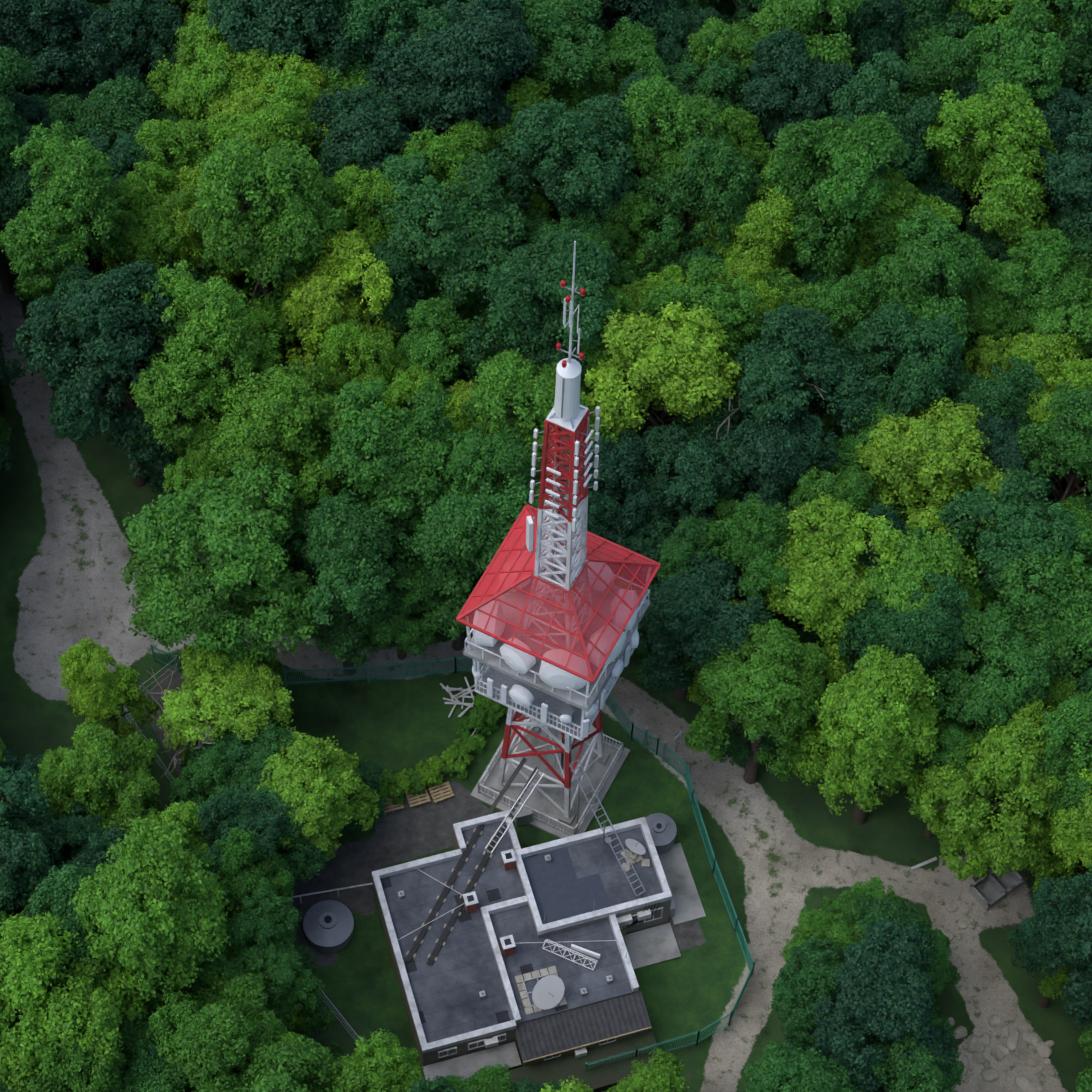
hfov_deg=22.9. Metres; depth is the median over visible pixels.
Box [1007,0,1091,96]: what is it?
tree
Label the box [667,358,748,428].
tree
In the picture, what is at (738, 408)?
dead tree
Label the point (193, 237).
tree
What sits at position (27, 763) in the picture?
tree
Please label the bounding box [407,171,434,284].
tree
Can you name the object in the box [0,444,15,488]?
tree
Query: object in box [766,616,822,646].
tree
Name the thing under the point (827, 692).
tree
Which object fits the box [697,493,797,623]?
tree
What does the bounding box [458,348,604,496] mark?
tree
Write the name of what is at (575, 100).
tree
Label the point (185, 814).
tree
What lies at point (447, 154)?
tree
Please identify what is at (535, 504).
tree
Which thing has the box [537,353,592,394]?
tree
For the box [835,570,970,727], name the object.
tree
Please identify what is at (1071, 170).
tree
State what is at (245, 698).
tree
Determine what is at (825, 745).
tree
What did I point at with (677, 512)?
tree
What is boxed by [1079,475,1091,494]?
tree
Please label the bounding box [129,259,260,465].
tree
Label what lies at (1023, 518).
tree
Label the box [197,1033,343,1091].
tree
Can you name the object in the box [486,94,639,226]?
tree
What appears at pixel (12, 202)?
tree
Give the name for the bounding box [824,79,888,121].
tree
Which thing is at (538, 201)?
tree
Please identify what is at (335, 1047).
bush
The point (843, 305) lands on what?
tree
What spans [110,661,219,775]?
dead tree
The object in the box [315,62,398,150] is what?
tree
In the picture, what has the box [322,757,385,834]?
tree
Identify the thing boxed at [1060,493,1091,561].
tree
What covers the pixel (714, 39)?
tree
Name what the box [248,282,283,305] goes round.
tree
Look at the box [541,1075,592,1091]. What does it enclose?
tree
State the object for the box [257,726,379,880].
tree
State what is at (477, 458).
tree
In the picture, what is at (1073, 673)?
tree
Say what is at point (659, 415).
tree
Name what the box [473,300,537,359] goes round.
tree
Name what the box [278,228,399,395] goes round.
tree
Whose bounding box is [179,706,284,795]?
tree
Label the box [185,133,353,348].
tree
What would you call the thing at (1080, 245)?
tree
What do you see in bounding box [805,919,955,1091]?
tree
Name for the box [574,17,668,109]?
tree
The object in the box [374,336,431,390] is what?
tree
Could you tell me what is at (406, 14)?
tree
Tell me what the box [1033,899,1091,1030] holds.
tree
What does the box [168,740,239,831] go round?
tree
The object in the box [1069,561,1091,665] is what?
tree
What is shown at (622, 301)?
tree
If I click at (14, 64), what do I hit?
tree
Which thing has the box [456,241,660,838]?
telecom tower
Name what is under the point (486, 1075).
tree
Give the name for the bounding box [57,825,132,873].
tree
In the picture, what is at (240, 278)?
tree
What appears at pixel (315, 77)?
tree
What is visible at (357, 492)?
tree
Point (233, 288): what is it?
tree
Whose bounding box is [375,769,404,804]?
yard shrub
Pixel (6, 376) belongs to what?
tree
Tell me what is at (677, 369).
tree
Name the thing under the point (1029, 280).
tree
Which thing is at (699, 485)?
tree
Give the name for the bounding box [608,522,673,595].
tree
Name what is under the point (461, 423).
tree
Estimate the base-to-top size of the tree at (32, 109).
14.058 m
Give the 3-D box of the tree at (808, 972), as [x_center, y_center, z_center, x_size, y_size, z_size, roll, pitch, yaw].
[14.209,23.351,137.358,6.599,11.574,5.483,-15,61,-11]
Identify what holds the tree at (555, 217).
on the ground
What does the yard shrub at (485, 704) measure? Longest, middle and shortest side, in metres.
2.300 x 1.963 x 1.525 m
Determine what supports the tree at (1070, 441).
on the ground
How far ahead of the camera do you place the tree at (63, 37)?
164.05 m
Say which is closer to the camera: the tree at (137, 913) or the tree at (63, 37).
the tree at (137, 913)
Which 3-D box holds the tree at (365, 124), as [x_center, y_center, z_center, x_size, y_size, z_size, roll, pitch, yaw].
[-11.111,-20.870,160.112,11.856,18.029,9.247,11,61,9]
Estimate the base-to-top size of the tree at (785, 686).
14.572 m
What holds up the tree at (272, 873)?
on the ground
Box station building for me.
[372,757,705,1091]
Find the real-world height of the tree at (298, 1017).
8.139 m
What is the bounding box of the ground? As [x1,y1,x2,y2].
[0,58,1091,1091]
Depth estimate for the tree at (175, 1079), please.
127.27 m
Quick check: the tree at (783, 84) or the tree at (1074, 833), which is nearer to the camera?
the tree at (1074, 833)
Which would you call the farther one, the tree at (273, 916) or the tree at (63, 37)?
the tree at (63, 37)
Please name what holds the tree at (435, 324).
on the ground
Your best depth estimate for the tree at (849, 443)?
146.96 m
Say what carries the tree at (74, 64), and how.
on the ground
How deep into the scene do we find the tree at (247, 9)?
160.11 m
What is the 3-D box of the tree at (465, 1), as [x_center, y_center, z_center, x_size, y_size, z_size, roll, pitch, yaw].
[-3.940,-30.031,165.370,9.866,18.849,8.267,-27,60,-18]
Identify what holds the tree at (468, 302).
on the ground
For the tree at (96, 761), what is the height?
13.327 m
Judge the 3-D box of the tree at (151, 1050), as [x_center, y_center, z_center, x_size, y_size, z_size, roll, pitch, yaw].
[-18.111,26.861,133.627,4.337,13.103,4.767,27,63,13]
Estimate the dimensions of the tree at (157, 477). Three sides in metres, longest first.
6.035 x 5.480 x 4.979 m
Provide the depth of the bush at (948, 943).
142.38 m
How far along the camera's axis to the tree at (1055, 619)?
138.75 m
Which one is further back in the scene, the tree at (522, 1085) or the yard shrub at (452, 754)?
the yard shrub at (452, 754)
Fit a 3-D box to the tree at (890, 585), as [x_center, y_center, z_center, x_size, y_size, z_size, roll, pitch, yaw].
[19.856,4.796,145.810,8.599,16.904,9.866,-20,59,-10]
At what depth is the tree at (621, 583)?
146.68 m
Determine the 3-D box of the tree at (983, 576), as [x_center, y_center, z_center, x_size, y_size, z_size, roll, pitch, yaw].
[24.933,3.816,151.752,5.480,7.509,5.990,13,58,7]
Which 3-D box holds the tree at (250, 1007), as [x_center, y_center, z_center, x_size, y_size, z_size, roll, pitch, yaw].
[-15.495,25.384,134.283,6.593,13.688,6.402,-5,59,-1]
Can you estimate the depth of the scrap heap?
152.04 m
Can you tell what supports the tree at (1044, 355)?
on the ground
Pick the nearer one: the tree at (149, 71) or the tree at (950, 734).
the tree at (950, 734)
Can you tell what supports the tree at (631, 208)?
on the ground
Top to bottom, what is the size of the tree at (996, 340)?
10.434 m
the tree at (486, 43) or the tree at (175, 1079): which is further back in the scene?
the tree at (486, 43)
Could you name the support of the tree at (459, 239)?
on the ground
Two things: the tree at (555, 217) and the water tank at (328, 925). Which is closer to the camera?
the water tank at (328, 925)
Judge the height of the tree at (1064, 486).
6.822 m
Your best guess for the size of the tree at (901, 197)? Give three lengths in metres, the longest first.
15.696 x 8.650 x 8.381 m
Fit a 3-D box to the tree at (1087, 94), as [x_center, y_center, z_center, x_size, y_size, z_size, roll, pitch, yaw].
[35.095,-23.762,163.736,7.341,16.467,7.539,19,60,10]
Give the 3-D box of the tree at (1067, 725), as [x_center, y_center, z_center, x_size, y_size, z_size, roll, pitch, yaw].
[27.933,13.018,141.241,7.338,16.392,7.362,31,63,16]
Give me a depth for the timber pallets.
148.78 m
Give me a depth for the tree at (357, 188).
151.95 m
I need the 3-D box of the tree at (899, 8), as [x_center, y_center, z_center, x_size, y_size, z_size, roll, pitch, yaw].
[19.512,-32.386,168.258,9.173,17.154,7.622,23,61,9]
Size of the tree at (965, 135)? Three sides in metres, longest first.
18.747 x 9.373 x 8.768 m
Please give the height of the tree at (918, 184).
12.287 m
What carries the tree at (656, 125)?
on the ground
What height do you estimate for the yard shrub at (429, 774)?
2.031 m
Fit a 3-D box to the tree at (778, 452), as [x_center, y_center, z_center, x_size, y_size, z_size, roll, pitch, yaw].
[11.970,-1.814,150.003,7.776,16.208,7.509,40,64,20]
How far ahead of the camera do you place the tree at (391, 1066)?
127.22 m
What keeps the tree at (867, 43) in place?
on the ground
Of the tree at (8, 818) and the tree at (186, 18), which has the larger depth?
the tree at (186, 18)
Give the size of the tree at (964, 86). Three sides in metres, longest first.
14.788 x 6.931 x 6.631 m
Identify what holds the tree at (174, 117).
on the ground
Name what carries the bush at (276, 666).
on the ground
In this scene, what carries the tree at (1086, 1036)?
on the ground
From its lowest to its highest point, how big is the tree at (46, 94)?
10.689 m
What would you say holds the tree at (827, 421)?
on the ground
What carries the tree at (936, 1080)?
on the ground
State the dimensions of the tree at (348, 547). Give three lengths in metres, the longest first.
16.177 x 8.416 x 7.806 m
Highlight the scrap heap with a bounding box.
[440,677,474,717]
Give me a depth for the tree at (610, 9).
161.62 m
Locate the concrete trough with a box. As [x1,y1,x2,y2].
[968,868,1023,910]
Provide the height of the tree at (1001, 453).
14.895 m
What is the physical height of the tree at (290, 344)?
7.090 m
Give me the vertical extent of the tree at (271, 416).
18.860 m
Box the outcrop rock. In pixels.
[945,1014,1055,1091]
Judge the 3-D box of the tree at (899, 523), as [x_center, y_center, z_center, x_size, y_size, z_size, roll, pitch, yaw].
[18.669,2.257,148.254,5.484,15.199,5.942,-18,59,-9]
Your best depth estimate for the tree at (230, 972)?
131.87 m
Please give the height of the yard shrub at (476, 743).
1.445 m
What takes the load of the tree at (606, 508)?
on the ground
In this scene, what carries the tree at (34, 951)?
on the ground
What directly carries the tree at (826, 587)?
on the ground
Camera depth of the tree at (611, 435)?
146.02 m
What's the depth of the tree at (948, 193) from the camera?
156.72 m
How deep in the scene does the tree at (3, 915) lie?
130.36 m
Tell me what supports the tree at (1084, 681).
on the ground
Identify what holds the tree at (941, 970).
on the ground
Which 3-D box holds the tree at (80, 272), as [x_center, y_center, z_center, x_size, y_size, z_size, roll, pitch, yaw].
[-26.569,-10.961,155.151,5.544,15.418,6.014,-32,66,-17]
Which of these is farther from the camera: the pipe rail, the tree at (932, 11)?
the tree at (932, 11)
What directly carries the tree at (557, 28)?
on the ground
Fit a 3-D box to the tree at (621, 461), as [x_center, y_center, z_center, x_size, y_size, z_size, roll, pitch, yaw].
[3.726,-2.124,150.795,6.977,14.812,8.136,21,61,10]
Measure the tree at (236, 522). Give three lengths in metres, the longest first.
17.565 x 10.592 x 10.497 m
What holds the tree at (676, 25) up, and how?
on the ground
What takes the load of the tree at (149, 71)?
on the ground
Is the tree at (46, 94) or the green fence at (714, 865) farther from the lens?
the tree at (46, 94)
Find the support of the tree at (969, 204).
on the ground
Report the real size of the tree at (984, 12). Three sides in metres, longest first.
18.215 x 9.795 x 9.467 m
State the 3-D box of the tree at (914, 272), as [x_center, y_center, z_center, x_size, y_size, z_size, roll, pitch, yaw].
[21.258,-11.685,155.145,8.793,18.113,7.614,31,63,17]
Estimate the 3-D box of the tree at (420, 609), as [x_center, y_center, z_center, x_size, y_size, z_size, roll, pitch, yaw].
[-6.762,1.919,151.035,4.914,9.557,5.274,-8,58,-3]
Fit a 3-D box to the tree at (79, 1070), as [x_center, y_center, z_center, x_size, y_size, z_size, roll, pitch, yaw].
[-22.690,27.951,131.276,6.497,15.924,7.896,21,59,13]
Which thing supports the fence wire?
on the ground
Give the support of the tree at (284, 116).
on the ground
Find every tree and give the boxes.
[0,0,130,99]
[0,34,29,95]
[0,45,33,293]
[0,120,157,300]
[0,122,76,272]
[0,331,25,399]
[0,417,14,448]
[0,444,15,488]
[0,738,5,767]
[0,749,84,858]
[0,766,69,914]
[0,801,28,824]
[0,903,24,1021]
[0,912,150,1091]
[0,943,19,1021]
[0,1072,55,1091]
[4,90,55,132]
[9,1018,127,1091]
[13,259,196,486]
[14,862,167,1028]
[18,334,78,362]
[24,240,99,303]
[29,87,75,123]
[31,791,107,875]
[33,719,160,844]
[35,13,80,70]
[36,261,115,425]
[42,74,172,170]
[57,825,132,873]
[58,636,159,741]
[66,0,135,52]
[68,816,247,1018]
[76,123,188,268]
[77,0,184,119]
[92,203,118,271]
[99,160,220,284]
[108,1038,182,1091]
[109,1002,178,1058]
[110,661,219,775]
[113,272,240,407]
[119,460,322,672]
[128,117,216,193]
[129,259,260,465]
[130,1038,196,1091]
[131,801,224,922]
[132,0,209,52]
[142,1062,197,1091]
[144,61,177,114]
[144,983,193,1026]
[145,990,287,1091]
[146,12,258,120]
[147,420,198,495]
[152,253,206,283]
[154,104,205,163]
[156,641,293,789]
[158,165,255,293]
[162,420,238,494]
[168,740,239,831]
[171,11,197,65]
[174,972,291,1076]
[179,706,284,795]
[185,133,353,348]
[187,6,230,17]
[188,943,254,1010]
[193,769,328,885]
[193,788,299,908]
[193,827,295,923]
[195,68,323,197]
[197,259,257,306]
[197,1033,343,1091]
[204,298,295,414]
[205,43,312,136]
[207,0,315,46]
[207,0,394,86]
[208,361,364,513]
[224,886,316,978]
[229,721,299,784]
[243,197,281,305]
[244,938,336,1036]
[246,514,332,614]
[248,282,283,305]
[249,1032,320,1084]
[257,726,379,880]
[262,59,338,178]
[274,321,321,366]
[277,488,414,675]
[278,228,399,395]
[279,970,317,1033]
[296,80,454,229]
[298,440,375,507]
[299,377,463,560]
[309,363,371,423]
[311,0,464,104]
[314,317,411,411]
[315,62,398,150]
[319,162,417,276]
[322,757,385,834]
[324,1028,424,1091]
[339,239,438,342]
[339,536,456,659]
[356,363,448,423]
[362,0,536,151]
[373,150,534,337]
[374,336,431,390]
[391,469,538,650]
[395,297,505,385]
[397,119,501,201]
[403,515,451,619]
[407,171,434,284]
[408,1075,464,1091]
[415,0,540,92]
[420,269,489,385]
[437,1064,513,1091]
[440,378,514,423]
[440,393,475,441]
[442,424,553,580]
[450,0,611,100]
[454,228,624,400]
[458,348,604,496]
[471,112,552,219]
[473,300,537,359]
[484,75,576,207]
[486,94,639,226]
[497,175,552,248]
[509,475,557,522]
[509,1077,560,1091]
[513,203,604,255]
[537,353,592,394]
[538,70,590,111]
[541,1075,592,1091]
[550,120,616,220]
[555,201,630,248]
[558,485,634,584]
[560,284,637,393]
[564,0,669,41]
[564,428,679,539]
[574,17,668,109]
[578,228,637,295]
[580,389,643,500]
[581,301,741,451]
[596,178,690,272]
[599,6,633,34]
[602,1047,688,1091]
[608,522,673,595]
[612,569,647,655]
[613,74,738,242]
[616,35,691,88]
[616,67,697,143]
[619,264,694,321]
[620,422,749,547]
[620,494,712,577]
[624,441,678,483]
[627,127,761,280]
[628,0,717,45]
[634,0,729,65]
[634,577,702,689]
[636,257,761,429]
[637,548,771,699]
[645,310,833,435]
[645,397,672,439]
[653,230,726,310]
[656,515,745,598]
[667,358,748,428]
[670,53,765,153]
[674,376,770,505]
[683,0,735,23]
[683,0,774,52]
[684,619,828,783]
[686,599,767,719]
[687,16,760,108]
[690,167,805,273]
[694,414,840,524]
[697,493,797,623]
[710,679,784,765]
[711,257,784,343]
[712,105,774,239]
[712,496,745,566]
[732,576,766,606]
[734,303,883,487]
[741,27,859,151]
[744,1040,861,1091]
[748,111,911,280]
[749,0,875,137]
[759,266,825,330]
[762,491,905,687]
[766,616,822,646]
[770,935,862,1048]
[772,326,842,429]
[779,907,864,991]
[784,1034,869,1090]
[785,479,796,512]
[786,644,941,824]
[788,464,907,557]
[791,254,848,286]
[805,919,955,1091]
[806,265,894,354]
[807,717,879,796]
[808,388,918,499]
[808,657,850,743]
[809,394,842,440]
[814,50,943,201]
[814,876,897,938]
[816,165,962,276]
[824,0,908,90]
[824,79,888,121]
[826,299,966,464]
[831,525,986,677]
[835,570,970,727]
[843,895,936,961]
[844,1011,964,1091]
[847,396,1015,574]
[853,502,934,568]
[854,352,899,400]
[863,202,985,362]
[867,0,921,65]
[886,22,1004,104]
[887,0,981,93]
[896,712,988,837]
[906,91,941,109]
[907,153,966,230]
[909,916,961,1013]
[911,765,1001,819]
[915,600,1055,776]
[918,80,1057,252]
[918,698,1077,890]
[919,175,966,231]
[922,355,1044,477]
[925,80,998,211]
[930,468,1078,605]
[933,529,977,584]
[939,0,1076,38]
[940,607,983,720]
[944,251,1028,347]
[949,412,1054,568]
[952,0,1068,201]
[958,198,972,231]
[962,330,1084,497]
[963,207,1020,263]
[963,351,1009,398]
[970,565,1003,602]
[974,518,1091,684]
[975,330,1013,371]
[985,228,1091,362]
[991,205,1091,321]
[1003,381,1091,505]
[1006,872,1091,1014]
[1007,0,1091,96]
[1009,87,1091,217]
[1010,675,1080,748]
[1014,690,1091,853]
[1027,358,1091,497]
[1029,759,1091,903]
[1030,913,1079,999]
[1032,272,1091,361]
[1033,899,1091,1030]
[1043,108,1091,260]
[1045,481,1076,505]
[1052,494,1091,564]
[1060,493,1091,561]
[1060,651,1091,682]
[1066,95,1090,128]
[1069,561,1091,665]
[1071,70,1091,94]
[1072,666,1091,693]
[1073,1068,1091,1091]
[1077,1019,1091,1082]
[1078,861,1091,905]
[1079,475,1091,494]
[1080,85,1091,106]
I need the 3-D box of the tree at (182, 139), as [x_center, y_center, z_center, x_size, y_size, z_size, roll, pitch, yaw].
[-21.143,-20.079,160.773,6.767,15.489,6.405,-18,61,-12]
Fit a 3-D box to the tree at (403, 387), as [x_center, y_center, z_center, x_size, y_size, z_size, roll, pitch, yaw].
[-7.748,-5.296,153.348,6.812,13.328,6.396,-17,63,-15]
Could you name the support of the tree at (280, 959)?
on the ground
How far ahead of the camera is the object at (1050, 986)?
139.89 m
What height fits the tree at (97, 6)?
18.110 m
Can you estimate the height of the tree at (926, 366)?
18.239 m
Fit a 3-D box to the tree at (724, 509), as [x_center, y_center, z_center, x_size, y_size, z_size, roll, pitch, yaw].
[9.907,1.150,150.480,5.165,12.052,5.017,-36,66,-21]
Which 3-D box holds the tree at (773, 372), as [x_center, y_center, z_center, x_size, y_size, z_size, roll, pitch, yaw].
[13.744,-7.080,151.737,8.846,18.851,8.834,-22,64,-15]
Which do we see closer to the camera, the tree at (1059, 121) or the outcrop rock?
the outcrop rock
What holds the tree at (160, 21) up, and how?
on the ground
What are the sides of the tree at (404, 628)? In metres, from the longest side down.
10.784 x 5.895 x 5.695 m
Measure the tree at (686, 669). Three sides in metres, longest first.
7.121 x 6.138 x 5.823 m
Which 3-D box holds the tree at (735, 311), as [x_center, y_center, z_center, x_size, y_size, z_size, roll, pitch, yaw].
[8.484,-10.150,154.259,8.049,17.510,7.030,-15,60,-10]
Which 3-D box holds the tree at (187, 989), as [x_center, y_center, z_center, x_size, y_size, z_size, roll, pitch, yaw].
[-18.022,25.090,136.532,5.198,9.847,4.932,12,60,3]
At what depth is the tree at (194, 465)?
146.80 m
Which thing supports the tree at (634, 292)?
on the ground
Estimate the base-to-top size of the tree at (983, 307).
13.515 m
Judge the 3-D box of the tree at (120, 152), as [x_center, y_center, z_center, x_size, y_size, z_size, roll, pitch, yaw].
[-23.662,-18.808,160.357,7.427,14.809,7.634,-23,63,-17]
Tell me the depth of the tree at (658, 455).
148.84 m
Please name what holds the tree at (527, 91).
on the ground
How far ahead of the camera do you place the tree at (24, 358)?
157.34 m
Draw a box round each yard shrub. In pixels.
[374,777,389,804]
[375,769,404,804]
[390,768,414,794]
[399,764,427,799]
[415,757,442,789]
[426,755,448,787]
[440,745,471,779]
[452,734,485,762]
[455,707,495,739]
[473,693,507,730]
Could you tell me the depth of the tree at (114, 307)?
145.22 m
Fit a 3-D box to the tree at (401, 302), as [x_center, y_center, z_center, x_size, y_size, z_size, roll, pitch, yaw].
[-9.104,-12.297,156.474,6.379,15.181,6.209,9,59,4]
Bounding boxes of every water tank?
[303,900,353,952]
[645,813,676,854]
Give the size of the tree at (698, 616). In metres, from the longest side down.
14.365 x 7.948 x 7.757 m
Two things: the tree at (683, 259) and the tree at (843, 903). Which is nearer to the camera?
the tree at (843, 903)
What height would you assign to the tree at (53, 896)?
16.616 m
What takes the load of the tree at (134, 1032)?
on the ground
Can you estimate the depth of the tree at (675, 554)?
144.30 m
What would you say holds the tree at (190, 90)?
on the ground
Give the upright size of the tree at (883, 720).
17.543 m
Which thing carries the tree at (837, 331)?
on the ground
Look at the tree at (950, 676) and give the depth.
145.59 m
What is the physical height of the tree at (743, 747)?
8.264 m
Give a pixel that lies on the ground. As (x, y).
(786, 850)
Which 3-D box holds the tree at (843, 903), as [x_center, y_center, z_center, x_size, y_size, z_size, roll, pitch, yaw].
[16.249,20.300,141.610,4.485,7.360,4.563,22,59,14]
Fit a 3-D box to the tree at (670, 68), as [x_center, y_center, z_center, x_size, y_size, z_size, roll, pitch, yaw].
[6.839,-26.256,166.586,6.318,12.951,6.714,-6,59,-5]
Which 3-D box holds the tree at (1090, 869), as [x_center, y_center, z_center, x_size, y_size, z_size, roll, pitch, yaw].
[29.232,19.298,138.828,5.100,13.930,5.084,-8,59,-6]
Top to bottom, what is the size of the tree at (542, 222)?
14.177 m
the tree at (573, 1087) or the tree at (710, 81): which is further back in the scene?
the tree at (710, 81)
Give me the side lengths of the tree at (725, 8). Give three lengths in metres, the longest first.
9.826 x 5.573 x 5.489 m
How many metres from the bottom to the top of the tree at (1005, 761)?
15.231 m
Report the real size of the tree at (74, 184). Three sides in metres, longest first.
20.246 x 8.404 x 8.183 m
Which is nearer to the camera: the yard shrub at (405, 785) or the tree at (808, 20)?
the yard shrub at (405, 785)
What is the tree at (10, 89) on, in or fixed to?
on the ground
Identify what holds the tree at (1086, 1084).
on the ground
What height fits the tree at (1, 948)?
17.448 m
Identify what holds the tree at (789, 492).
on the ground
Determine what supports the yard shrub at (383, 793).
on the ground
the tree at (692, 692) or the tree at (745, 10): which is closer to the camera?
the tree at (692, 692)
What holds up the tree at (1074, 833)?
on the ground
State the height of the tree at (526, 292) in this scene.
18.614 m
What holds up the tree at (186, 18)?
on the ground
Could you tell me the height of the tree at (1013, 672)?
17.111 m
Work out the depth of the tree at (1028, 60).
156.09 m
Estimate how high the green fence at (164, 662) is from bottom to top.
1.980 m
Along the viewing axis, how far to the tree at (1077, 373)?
147.35 m
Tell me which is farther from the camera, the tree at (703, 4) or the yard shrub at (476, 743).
the tree at (703, 4)
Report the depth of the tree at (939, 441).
143.72 m
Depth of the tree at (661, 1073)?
128.41 m
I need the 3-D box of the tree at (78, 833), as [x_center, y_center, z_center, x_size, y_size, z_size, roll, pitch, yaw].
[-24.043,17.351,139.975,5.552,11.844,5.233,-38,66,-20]
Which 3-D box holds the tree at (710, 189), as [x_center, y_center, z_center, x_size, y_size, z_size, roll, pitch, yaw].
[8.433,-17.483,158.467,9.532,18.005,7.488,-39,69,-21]
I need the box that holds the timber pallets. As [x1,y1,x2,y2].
[383,781,454,814]
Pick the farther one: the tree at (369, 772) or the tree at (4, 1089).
the tree at (369, 772)
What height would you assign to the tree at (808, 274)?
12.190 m
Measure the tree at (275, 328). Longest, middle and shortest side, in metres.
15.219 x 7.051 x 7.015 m
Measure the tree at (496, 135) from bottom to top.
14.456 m
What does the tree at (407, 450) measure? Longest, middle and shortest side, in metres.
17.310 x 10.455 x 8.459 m
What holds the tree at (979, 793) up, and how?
on the ground
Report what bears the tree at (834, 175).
on the ground
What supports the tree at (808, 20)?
on the ground
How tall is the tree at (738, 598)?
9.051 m
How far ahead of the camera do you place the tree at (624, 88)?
158.16 m
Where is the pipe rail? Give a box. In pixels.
[285,883,372,903]
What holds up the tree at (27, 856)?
on the ground
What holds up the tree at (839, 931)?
on the ground
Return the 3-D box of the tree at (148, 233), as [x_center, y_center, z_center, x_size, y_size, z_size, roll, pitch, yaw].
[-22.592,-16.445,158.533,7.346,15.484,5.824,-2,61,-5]
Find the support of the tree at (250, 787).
on the ground
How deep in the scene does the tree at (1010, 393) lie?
146.94 m
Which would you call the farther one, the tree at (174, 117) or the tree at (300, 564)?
the tree at (174, 117)
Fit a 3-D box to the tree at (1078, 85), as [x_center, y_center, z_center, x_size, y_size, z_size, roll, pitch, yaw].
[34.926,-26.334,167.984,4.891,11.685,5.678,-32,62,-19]
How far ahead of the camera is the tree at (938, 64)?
159.61 m
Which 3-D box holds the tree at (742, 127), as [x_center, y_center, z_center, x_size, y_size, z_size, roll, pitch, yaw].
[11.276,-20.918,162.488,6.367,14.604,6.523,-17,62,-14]
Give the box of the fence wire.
[121,658,360,1040]
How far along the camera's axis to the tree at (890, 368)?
150.97 m
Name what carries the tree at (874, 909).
on the ground
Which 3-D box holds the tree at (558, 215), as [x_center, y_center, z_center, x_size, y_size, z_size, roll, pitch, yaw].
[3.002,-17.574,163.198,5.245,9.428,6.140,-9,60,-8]
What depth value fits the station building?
141.99 m
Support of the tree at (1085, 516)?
on the ground
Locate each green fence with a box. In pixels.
[151,643,180,672]
[284,656,754,1070]
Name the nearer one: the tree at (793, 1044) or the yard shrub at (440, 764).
the tree at (793, 1044)
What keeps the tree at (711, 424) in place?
on the ground
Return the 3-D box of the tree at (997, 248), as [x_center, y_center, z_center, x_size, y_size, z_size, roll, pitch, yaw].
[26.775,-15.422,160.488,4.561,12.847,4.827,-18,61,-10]
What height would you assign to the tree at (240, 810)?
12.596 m
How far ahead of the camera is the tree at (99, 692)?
141.16 m
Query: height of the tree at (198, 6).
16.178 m
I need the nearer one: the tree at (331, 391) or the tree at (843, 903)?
the tree at (843, 903)
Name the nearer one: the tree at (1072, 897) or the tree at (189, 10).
the tree at (1072, 897)
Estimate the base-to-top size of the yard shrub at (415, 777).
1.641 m
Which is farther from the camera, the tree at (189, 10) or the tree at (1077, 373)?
the tree at (189, 10)
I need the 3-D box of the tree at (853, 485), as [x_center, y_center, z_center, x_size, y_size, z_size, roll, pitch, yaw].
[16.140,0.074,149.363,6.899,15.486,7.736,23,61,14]
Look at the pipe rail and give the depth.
145.04 m
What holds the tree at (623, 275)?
on the ground
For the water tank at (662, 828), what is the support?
on the ground
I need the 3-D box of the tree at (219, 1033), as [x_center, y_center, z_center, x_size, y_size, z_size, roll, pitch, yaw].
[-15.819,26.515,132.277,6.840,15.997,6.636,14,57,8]
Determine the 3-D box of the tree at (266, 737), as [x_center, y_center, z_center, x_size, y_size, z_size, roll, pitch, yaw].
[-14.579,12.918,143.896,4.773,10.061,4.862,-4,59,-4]
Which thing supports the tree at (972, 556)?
on the ground
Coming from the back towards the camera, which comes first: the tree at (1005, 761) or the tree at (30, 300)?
the tree at (30, 300)
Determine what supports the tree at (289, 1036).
on the ground
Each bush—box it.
[253,655,282,716]
[323,1042,346,1073]
[930,927,950,992]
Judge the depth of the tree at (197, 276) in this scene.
155.03 m
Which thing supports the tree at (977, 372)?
on the ground
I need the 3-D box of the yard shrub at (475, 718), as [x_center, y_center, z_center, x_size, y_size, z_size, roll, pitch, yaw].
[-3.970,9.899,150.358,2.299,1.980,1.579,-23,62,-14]
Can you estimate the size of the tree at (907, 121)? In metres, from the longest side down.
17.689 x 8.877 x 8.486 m
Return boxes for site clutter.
[396,727,967,1057]
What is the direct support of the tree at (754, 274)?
on the ground
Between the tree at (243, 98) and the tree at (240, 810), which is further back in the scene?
the tree at (243, 98)
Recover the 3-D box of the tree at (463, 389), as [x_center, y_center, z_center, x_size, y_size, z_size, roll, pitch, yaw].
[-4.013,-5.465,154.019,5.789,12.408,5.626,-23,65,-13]
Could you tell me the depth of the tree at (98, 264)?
161.20 m
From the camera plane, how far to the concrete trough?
146.60 m
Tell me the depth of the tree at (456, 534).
141.85 m
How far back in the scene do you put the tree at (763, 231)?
152.43 m
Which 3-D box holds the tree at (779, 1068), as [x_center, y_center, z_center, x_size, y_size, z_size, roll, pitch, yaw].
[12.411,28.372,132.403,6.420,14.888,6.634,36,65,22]
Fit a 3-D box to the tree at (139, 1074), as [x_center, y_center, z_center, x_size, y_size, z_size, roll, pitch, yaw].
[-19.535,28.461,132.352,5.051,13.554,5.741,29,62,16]
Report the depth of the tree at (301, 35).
156.33 m
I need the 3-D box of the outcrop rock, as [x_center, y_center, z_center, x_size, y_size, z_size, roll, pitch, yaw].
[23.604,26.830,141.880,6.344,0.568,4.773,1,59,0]
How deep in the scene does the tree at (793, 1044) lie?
135.81 m

